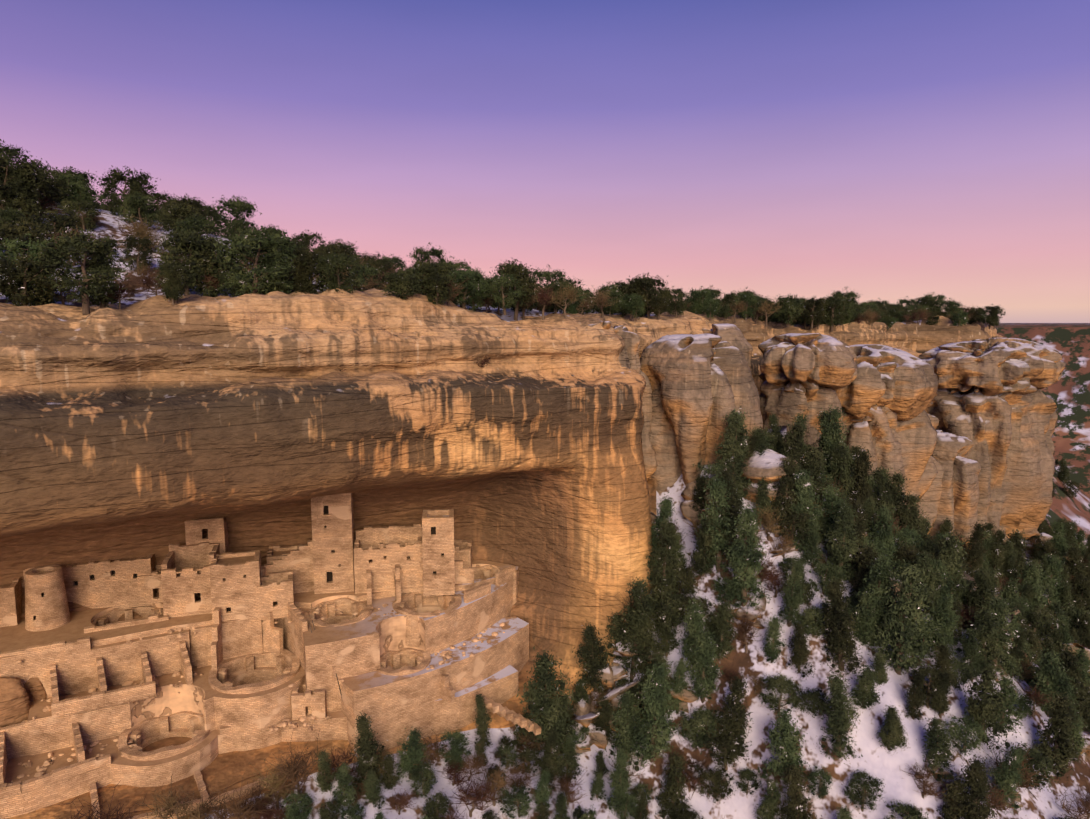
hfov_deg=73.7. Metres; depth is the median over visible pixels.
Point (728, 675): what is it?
shrub
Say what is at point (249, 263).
tree
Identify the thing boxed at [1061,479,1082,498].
tree
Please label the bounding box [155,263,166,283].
tree
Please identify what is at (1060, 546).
tree
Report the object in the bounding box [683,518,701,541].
shrub
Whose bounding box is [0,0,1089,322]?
sky
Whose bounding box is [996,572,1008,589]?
shrub
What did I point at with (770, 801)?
tree
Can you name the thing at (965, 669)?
tree
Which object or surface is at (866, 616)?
tree
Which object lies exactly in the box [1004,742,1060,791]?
shrub
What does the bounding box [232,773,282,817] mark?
shrub
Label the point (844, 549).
tree
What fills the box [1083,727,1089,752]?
shrub
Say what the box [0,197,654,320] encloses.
mesa top ground
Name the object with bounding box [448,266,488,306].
tree
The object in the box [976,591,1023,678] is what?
tree
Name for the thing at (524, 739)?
shrub
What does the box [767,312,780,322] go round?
tree
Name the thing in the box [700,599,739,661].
tree
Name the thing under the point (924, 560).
tree
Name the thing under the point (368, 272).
tree
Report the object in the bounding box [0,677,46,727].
boulder
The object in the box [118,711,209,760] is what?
kiva
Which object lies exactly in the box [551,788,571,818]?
tree
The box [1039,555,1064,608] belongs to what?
tree
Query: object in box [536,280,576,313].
tree
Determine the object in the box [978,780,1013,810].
shrub
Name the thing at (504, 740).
tree
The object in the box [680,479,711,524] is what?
slope boulder
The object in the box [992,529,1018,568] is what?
tree
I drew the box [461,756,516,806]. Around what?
shrub
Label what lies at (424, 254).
tree
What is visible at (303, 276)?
tree
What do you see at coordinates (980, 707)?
tree
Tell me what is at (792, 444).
tree
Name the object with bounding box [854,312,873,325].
tree
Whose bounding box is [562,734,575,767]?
tree
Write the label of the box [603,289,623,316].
tree
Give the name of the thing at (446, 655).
ruin rubble
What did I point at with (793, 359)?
boulder
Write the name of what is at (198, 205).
tree
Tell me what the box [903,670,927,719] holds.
tree
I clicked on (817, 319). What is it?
tree
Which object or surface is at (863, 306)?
tree
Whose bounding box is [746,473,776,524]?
tree
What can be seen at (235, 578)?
stone building
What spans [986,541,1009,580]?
tree
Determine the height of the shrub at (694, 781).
3.855 m
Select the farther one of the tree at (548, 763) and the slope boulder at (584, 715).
the slope boulder at (584, 715)
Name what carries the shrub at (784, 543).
on the cliff terrain at (142, 428)
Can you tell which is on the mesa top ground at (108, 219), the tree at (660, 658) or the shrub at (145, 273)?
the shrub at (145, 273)
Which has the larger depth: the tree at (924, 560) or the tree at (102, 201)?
the tree at (102, 201)
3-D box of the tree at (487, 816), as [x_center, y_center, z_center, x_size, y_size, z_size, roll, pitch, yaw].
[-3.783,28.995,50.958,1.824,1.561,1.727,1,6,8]
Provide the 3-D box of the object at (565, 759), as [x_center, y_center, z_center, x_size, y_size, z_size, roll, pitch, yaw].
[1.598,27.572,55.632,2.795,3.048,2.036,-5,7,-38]
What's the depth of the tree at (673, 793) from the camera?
55.51 m
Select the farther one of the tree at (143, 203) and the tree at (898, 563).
the tree at (143, 203)
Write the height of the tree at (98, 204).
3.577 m
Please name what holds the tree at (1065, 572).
on the cliff terrain at (142, 428)
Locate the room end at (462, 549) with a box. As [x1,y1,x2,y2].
[454,539,472,566]
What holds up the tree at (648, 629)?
on the cliff terrain at (142, 428)
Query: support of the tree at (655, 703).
on the cliff terrain at (142, 428)
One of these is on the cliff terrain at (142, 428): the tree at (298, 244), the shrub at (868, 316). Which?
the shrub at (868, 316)
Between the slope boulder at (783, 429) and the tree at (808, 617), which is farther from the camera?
the slope boulder at (783, 429)
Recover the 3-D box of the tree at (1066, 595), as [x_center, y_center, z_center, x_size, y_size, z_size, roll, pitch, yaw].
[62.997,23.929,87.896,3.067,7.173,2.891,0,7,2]
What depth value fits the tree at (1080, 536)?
115.84 m
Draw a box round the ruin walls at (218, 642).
[0,540,540,818]
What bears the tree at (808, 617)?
on the cliff terrain at (142, 428)
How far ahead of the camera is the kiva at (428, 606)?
60.11 m
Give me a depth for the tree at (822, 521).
64.04 m
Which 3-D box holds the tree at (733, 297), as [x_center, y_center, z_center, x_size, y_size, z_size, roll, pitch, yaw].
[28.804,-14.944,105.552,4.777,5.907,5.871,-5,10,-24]
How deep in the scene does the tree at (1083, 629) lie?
82.48 m
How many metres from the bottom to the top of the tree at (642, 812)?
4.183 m
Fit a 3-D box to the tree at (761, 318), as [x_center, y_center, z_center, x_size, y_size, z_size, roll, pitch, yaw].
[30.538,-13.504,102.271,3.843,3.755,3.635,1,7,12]
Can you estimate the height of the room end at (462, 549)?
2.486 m
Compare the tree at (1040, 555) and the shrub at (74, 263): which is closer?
the shrub at (74, 263)
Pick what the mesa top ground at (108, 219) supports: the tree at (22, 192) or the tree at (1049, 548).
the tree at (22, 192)
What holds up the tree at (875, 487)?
on the cliff terrain at (142, 428)
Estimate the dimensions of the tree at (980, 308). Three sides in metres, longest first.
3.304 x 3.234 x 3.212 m
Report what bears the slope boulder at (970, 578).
on the cliff terrain at (142, 428)
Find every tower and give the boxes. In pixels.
[25,565,70,631]
[311,493,354,593]
[422,509,454,595]
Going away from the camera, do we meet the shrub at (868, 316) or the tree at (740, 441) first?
the tree at (740, 441)
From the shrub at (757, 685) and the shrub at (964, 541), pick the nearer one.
the shrub at (757, 685)
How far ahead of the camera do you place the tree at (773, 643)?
57.00 m
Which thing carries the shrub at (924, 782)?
on the cliff terrain at (142, 428)
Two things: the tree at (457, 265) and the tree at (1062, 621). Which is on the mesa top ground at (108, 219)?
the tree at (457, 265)
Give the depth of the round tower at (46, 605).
54.90 m
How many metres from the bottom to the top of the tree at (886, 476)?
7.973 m
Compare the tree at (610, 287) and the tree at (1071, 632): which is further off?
the tree at (610, 287)
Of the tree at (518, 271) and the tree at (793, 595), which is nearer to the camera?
the tree at (793, 595)
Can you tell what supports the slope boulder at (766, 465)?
on the cliff terrain at (142, 428)
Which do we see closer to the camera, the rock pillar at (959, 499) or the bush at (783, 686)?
the bush at (783, 686)
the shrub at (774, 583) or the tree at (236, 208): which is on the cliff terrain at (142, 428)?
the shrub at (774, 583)
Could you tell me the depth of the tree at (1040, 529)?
110.85 m
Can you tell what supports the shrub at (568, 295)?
on the cliff terrain at (142, 428)
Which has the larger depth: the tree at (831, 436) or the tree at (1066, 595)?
the tree at (1066, 595)
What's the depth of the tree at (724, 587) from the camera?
60.62 m
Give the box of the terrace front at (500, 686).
[0,665,517,818]
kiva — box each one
[92,606,162,625]
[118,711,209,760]
[137,564,162,604]
[208,649,299,693]
[301,597,372,626]
[376,648,430,675]
[392,592,461,646]
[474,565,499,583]
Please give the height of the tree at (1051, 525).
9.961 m
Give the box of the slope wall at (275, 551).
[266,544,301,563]
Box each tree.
[0,139,46,187]
[0,152,17,196]
[0,152,67,221]
[0,206,28,236]
[0,215,70,281]
[0,233,75,305]
[0,251,67,305]
[17,206,86,247]
[20,227,140,314]
[21,161,75,209]
[40,176,70,200]
[51,166,102,206]
[53,197,100,232]
[56,171,87,197]
[56,181,100,210]
[90,165,160,220]
[91,203,102,209]
[97,193,113,211]
[115,191,160,229]
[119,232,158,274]
[144,190,177,222]
[144,226,248,296]
[152,200,201,239]
[152,261,192,304]
[154,208,163,222]
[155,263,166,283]
[162,194,209,227]
[168,213,223,256]
[198,201,220,234]
[201,225,304,295]
[208,217,224,235]
[211,270,250,296]
[212,195,261,237]
[224,217,252,237]
[239,243,263,272]
[252,224,287,239]
[256,245,300,290]
[273,791,316,818]
[280,266,297,292]
[286,236,315,268]
[286,243,327,293]
[291,230,325,259]
[308,249,366,293]
[310,747,337,793]
[317,798,339,818]
[319,239,359,284]
[323,239,361,271]
[330,759,360,806]
[332,802,365,818]
[350,262,382,290]
[350,710,387,795]
[357,251,383,274]
[358,254,395,288]
[361,770,387,810]
[373,810,386,818]
[379,751,402,792]
[380,253,410,273]
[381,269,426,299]
[387,267,423,293]
[395,726,439,784]
[405,257,457,305]
[406,758,439,797]
[407,242,446,265]
[419,791,453,818]
[431,256,475,304]
[436,728,472,771]
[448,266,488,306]
[450,266,491,311]
[472,693,492,748]
[472,738,488,767]
[481,808,500,818]
[482,271,525,314]
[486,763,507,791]
[489,258,540,320]
[489,287,508,309]
[495,743,518,769]
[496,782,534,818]
[498,735,514,749]
[505,646,591,759]
[506,291,538,312]
[511,709,535,746]
[514,748,543,775]
[529,265,571,311]
[533,768,552,813]
[535,802,551,818]
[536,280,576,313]
[538,754,556,791]
[542,729,565,778]
[543,721,567,749]
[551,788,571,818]
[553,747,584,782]
[554,276,586,288]
[558,695,577,727]
[559,285,584,313]
[562,290,590,313]
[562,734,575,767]
[564,729,586,755]
[571,678,590,723]
[571,806,587,818]
[572,622,616,696]
[579,287,594,313]
[579,725,589,735]
[579,809,597,818]
[584,805,596,818]
[589,771,607,802]
[590,695,615,745]
[591,296,603,312]
[593,282,625,314]
[593,748,608,777]
[601,609,626,660]
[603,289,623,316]
[603,689,653,774]
[604,746,641,818]
[610,278,638,314]
[613,577,659,680]
[613,677,634,686]
[615,305,628,316]
[619,294,645,319]
[621,285,656,316]
[622,681,642,725]
[623,273,673,317]
[628,781,653,807]
[630,615,666,673]
[632,658,683,766]
[633,790,651,818]
[634,651,675,711]
[644,492,677,584]
[646,513,686,639]
[649,294,671,318]
[653,612,679,656]
[654,748,692,818]
[665,286,688,317]
[665,657,687,716]
[667,300,682,313]
[667,564,699,596]
[667,808,703,818]
[669,531,686,567]
[669,593,715,625]
[676,597,713,671]
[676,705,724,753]
[677,630,724,703]
[685,286,719,314]
[687,508,723,582]
[689,472,708,520]
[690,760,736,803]
[693,406,747,491]
[697,286,726,309]
[697,472,738,574]
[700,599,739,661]
[701,297,720,320]
[702,671,753,769]
[704,410,755,502]
[709,465,750,559]
[711,575,737,604]
[715,502,771,615]
[716,308,724,317]
[719,304,732,319]
[720,290,740,304]
[728,286,757,313]
[730,479,747,529]
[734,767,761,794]
[735,290,762,320]
[741,435,757,479]
[743,294,771,321]
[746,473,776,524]
[749,294,777,320]
[750,426,772,456]
[753,706,809,793]
[753,775,782,818]
[756,301,774,321]
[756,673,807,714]
[760,615,787,665]
[762,428,783,452]
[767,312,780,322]
[767,413,784,453]
[767,452,814,546]
[771,558,806,626]
[772,311,783,322]
[774,293,806,327]
[776,420,820,490]
[776,554,810,582]
[776,760,821,818]
[778,410,809,470]
[778,578,816,606]
[779,310,797,323]
[783,623,815,677]
[786,464,827,553]
[788,683,831,717]
[792,605,829,638]
[793,463,815,507]
[796,299,814,328]
[797,442,836,504]
[800,518,827,567]
[801,296,827,328]
[805,765,834,799]
[806,561,847,597]
[813,410,841,475]
[815,405,855,484]
[815,506,829,543]
[816,671,862,764]
[817,473,833,492]
[817,484,846,539]
[817,498,861,586]
[818,576,872,679]
[819,596,848,618]
[820,511,839,559]
[821,293,853,331]
[823,439,858,502]
[824,496,872,582]
[825,286,861,324]
[826,492,847,504]
[834,803,859,818]
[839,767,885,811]
[842,595,862,609]
[844,552,899,637]
[845,447,878,505]
[846,539,900,619]
[847,664,882,709]
[848,443,863,474]
[850,593,881,651]
[853,533,891,568]
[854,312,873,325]
[858,301,879,314]
[859,309,885,321]
[861,497,877,547]
[863,559,937,675]
[865,505,899,565]
[866,648,890,686]
[867,299,888,306]
[867,475,882,498]
[869,466,886,495]
[871,309,892,322]
[871,465,892,495]
[871,495,893,516]
[875,491,898,526]
[876,705,910,753]
[877,470,921,535]
[879,303,893,310]
[881,304,901,311]
[881,319,893,329]
[883,307,905,321]
[884,799,928,818]
[887,303,903,309]
[888,570,900,586]
[889,525,927,560]
[889,542,939,573]
[892,558,913,577]
[893,491,934,550]
[894,317,903,322]
[896,296,916,309]
[897,302,930,321]
[899,547,949,617]
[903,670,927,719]
[905,615,955,661]
[905,665,961,717]
[908,295,941,315]
[914,292,948,310]
[914,517,933,539]
[918,539,942,564]
[919,517,930,532]
[921,715,959,784]
[923,312,941,325]
[923,592,962,659]
[926,558,958,612]
[929,641,959,693]
[932,310,947,316]
[932,516,955,541]
[934,530,973,605]
[934,531,949,542]
[935,298,963,317]
[935,655,973,690]
[935,754,999,818]
[936,534,971,580]
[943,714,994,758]
[949,597,967,649]
[950,309,968,325]
[954,604,1014,673]
[956,625,988,682]
[957,661,1016,757]
[958,577,976,609]
[959,609,982,629]
[961,520,987,577]
[964,566,995,612]
[967,310,983,324]
[971,306,986,320]
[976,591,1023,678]
[977,304,1005,328]
[977,528,994,567]
[979,520,996,552]
[979,555,989,570]
[984,564,1002,597]
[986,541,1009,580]
[988,745,1026,814]
[991,674,1023,734]
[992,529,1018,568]
[996,574,1024,629]
[998,631,1029,680]
[999,539,1021,588]
[1000,690,1036,720]
[1002,529,1032,580]
[1002,559,1018,591]
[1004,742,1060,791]
[1007,613,1036,681]
[1013,603,1044,652]
[1015,594,1036,626]
[1017,555,1044,573]
[1017,562,1054,630]
[1020,584,1035,617]
[1020,602,1064,647]
[1022,580,1056,602]
[1022,663,1039,685]
[1023,519,1047,544]
[1024,628,1043,666]
[1024,645,1079,714]
[1028,541,1045,559]
[1030,686,1086,783]
[1034,549,1065,562]
[1035,646,1043,670]
[1036,553,1056,580]
[1039,540,1061,562]
[1039,553,1059,563]
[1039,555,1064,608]
[1040,636,1056,658]
[1042,524,1051,535]
[1044,646,1089,729]
[1046,629,1068,657]
[1047,600,1076,634]
[1048,522,1068,550]
[1050,518,1073,545]
[1050,519,1056,531]
[1050,532,1071,571]
[1050,615,1076,650]
[1052,484,1058,496]
[1052,564,1072,604]
[1055,671,1089,715]
[1056,458,1070,483]
[1057,579,1076,628]
[1059,713,1088,761]
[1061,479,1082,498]
[1062,545,1088,581]
[1063,606,1089,632]
[1066,519,1078,546]
[1067,625,1082,647]
[1068,570,1089,602]
[1069,520,1079,542]
[1070,572,1089,619]
[1071,645,1089,686]
[1074,529,1087,559]
[1074,610,1089,644]
[1074,611,1089,647]
[1077,690,1089,730]
[1081,541,1089,562]
[1083,657,1089,684]
[1084,535,1089,548]
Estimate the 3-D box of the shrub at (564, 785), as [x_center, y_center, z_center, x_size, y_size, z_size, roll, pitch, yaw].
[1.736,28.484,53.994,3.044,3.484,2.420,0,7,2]
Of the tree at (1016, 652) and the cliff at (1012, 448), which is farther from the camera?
the cliff at (1012, 448)
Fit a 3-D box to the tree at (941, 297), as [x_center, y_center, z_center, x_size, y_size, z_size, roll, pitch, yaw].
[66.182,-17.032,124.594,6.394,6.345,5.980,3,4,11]
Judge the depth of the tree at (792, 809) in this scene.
51.13 m
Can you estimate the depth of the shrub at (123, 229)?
69.45 m
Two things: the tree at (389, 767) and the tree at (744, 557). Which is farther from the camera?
the tree at (744, 557)
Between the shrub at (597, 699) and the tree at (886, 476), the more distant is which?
the tree at (886, 476)
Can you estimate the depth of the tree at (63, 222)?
62.37 m
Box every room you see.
[0,577,21,626]
[185,517,228,553]
[291,683,326,720]
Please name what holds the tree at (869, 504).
on the cliff terrain at (142, 428)
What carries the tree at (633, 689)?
on the cliff terrain at (142, 428)
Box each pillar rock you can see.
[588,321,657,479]
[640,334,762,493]
[702,324,752,367]
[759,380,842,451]
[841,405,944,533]
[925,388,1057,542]
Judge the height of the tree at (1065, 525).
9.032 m
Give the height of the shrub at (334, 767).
3.704 m
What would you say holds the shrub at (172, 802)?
on the cliff terrain at (142, 428)
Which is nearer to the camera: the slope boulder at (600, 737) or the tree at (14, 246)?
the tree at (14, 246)
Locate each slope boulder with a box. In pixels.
[557,723,607,753]
[569,695,597,727]
[575,662,628,687]
[575,723,613,743]
[590,691,601,723]
[595,679,643,732]
[613,632,661,663]
[650,512,658,529]
[667,686,697,712]
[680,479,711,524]
[702,496,714,510]
[723,592,766,628]
[738,449,797,506]
[769,425,786,441]
[769,523,790,540]
[771,540,807,556]
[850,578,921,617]
[949,747,960,760]
[963,572,976,590]
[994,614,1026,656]
[998,788,1022,807]
[1023,533,1052,553]
[1036,634,1089,672]
[1080,730,1089,761]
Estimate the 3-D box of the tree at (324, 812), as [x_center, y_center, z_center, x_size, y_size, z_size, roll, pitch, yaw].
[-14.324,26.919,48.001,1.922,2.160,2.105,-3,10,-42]
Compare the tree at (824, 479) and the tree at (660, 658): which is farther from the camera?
the tree at (824, 479)
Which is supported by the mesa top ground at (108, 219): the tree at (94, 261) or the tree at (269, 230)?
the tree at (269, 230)
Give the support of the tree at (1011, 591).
on the cliff terrain at (142, 428)
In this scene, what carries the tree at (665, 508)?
on the cliff terrain at (142, 428)
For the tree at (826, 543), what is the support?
on the cliff terrain at (142, 428)
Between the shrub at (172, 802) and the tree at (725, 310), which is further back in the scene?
the tree at (725, 310)
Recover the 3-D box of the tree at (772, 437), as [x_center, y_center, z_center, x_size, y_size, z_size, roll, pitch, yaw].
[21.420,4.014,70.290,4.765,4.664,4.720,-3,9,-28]
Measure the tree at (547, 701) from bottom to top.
9.747 m
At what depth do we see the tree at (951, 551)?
61.92 m
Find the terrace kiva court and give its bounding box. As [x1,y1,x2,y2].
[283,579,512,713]
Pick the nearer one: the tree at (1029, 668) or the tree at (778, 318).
the tree at (1029, 668)
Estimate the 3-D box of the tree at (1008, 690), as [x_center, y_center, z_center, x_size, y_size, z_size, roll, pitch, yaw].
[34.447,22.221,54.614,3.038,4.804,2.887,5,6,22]
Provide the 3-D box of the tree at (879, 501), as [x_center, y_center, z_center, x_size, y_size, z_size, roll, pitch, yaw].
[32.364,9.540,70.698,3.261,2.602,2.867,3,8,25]
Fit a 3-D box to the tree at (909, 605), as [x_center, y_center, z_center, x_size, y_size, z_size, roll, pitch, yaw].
[27.110,16.240,55.351,5.011,9.983,4.885,-4,10,-39]
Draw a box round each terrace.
[0,560,518,686]
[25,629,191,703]
[28,616,528,755]
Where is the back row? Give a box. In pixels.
[23,553,155,608]
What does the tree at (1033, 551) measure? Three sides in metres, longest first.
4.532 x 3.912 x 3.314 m
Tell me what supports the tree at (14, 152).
on the mesa top ground at (108, 219)
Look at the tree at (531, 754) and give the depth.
54.98 m
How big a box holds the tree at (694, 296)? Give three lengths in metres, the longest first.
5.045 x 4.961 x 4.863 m
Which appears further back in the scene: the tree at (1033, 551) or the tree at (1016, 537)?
the tree at (1033, 551)
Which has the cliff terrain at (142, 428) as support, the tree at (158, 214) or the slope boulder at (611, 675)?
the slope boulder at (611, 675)
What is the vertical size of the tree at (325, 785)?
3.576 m
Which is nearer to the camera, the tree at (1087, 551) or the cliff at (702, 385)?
the cliff at (702, 385)
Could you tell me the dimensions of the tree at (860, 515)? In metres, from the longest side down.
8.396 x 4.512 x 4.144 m
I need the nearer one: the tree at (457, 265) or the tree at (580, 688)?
the tree at (580, 688)
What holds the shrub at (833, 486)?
on the cliff terrain at (142, 428)
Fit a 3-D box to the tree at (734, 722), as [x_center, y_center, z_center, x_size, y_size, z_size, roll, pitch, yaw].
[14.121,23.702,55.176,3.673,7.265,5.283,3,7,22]
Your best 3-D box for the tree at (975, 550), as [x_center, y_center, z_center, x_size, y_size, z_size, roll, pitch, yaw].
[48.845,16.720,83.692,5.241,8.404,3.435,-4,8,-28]
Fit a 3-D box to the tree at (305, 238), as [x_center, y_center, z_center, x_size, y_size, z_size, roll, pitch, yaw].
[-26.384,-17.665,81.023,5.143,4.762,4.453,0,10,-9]
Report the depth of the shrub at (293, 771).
48.45 m
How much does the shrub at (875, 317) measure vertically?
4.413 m
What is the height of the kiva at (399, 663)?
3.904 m
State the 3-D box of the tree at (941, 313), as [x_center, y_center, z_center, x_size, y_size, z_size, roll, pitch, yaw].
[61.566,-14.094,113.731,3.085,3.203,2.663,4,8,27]
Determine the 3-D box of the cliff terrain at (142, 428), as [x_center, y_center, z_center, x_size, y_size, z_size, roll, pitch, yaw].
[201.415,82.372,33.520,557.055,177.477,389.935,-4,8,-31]
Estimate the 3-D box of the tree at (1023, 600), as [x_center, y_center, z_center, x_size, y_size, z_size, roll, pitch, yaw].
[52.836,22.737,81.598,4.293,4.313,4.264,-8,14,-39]
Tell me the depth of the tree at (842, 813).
49.57 m
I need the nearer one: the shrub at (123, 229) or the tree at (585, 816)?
the tree at (585, 816)
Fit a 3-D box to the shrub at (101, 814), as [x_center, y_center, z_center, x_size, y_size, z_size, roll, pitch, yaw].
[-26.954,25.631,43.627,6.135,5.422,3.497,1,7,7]
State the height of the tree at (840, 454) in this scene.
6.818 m
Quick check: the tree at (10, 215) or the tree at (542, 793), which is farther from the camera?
the tree at (10, 215)
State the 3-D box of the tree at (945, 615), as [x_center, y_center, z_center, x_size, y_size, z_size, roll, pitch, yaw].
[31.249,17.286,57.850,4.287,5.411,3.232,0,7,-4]
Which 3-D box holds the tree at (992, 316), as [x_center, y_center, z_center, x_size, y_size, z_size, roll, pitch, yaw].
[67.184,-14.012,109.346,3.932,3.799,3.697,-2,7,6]
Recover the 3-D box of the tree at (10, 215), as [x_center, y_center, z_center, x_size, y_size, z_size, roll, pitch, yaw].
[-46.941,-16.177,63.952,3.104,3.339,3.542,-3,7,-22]
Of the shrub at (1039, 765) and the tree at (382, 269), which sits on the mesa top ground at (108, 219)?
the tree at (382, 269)
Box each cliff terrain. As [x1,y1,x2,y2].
[0,288,1089,818]
[984,325,1089,543]
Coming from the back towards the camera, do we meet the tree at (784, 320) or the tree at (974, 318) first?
the tree at (974, 318)
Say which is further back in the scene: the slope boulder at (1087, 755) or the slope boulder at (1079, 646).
the slope boulder at (1079, 646)
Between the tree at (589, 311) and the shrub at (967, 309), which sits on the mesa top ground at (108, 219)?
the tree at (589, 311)
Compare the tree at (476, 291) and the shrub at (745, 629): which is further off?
the tree at (476, 291)
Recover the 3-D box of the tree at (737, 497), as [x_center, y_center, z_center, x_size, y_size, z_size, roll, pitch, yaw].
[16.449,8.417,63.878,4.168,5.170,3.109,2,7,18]
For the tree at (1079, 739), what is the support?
on the cliff terrain at (142, 428)
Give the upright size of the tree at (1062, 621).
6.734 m
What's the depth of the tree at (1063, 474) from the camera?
213.63 m
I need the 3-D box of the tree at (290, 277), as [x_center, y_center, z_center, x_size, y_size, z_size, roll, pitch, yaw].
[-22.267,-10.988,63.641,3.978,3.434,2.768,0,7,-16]
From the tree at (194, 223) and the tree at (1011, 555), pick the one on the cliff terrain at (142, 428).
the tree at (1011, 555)
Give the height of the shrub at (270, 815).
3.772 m
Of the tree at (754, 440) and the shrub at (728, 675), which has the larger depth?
the tree at (754, 440)
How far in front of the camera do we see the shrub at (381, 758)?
52.13 m
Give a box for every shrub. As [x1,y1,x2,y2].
[38,191,58,210]
[40,200,62,216]
[41,264,79,304]
[42,224,96,266]
[55,783,137,818]
[81,204,107,225]
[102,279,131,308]
[109,217,153,235]
[116,275,147,297]
[119,215,174,250]
[123,219,161,249]
[128,260,157,285]
[129,266,178,294]
[136,772,216,818]
[181,770,270,818]
[189,800,216,818]
[196,266,222,296]
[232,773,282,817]
[243,793,304,818]
[245,760,303,807]
[259,730,332,795]
[313,263,352,286]
[314,740,366,790]
[355,272,381,290]
[376,745,395,774]
[379,260,399,275]
[383,788,417,814]
[392,730,451,771]
[437,802,467,818]
[440,272,467,305]
[440,757,472,785]
[445,767,503,816]
[447,744,495,780]
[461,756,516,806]
[479,293,495,312]
[493,287,506,315]
[504,276,538,319]
[504,757,539,790]
[513,298,535,317]
[513,732,545,751]
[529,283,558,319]
[541,280,587,317]
[551,769,586,805]
[573,294,597,313]
[584,686,606,711]
[588,285,617,317]
[606,752,648,793]
[613,592,633,618]
[655,739,692,766]
[655,752,714,797]
[672,518,685,541]
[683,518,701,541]
[717,605,764,652]
[720,663,742,684]
[729,298,752,322]
[738,527,767,548]
[746,673,767,693]
[748,309,764,323]
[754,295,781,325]
[754,504,791,540]
[755,555,788,581]
[759,559,790,597]
[769,528,796,557]
[811,499,833,516]
[820,476,846,501]
[850,314,865,323]
[859,305,877,324]
[868,307,884,321]
[875,516,901,532]
[900,762,953,799]
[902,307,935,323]
[923,761,965,786]
[951,304,974,314]
[953,526,990,552]
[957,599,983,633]
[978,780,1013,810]
[983,743,1055,800]
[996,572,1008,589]
[1018,653,1037,680]
[1018,682,1052,709]
[1028,536,1044,557]
[1055,773,1089,818]
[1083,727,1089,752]
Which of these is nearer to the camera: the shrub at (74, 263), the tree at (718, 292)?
the shrub at (74, 263)
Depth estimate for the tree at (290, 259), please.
66.52 m
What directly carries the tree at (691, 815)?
on the cliff terrain at (142, 428)
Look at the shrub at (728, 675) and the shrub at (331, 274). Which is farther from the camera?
the shrub at (331, 274)
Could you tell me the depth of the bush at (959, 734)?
51.45 m
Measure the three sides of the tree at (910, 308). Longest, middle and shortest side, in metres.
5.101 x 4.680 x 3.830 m
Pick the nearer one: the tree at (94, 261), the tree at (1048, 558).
the tree at (94, 261)
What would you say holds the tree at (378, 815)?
on the cliff terrain at (142, 428)
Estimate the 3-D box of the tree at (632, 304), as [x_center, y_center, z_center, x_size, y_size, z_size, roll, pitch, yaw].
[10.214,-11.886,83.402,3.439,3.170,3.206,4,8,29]
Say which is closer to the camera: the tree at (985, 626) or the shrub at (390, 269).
the tree at (985, 626)
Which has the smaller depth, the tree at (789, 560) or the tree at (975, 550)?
the tree at (789, 560)
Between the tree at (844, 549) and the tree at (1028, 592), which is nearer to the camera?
the tree at (844, 549)
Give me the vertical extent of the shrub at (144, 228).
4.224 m
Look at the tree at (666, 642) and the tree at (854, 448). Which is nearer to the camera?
the tree at (666, 642)
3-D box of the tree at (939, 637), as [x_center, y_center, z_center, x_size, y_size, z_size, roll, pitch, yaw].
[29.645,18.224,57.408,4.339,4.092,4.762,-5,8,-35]
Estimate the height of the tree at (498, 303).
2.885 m
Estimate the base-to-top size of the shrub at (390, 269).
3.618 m
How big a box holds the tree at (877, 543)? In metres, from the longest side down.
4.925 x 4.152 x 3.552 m
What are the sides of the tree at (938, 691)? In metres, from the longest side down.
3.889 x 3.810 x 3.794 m
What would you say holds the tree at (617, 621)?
on the cliff terrain at (142, 428)
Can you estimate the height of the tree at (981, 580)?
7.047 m
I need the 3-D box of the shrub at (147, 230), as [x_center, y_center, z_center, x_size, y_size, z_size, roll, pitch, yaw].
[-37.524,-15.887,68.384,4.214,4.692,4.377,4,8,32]
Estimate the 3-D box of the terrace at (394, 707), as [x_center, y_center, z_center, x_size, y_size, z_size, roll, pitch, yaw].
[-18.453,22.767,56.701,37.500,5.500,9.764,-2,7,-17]
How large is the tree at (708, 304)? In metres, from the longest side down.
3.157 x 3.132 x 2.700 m
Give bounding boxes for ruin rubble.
[7,587,505,782]
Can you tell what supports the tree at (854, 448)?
on the cliff terrain at (142, 428)
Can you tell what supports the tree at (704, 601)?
on the cliff terrain at (142, 428)
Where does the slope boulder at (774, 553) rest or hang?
on the cliff terrain at (142, 428)
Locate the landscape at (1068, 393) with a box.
[984,323,1089,497]
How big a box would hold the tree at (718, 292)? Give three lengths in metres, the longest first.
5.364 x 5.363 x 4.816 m
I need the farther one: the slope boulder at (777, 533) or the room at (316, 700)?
the slope boulder at (777, 533)
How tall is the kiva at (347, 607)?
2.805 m
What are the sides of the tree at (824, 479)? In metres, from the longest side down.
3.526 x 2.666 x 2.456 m

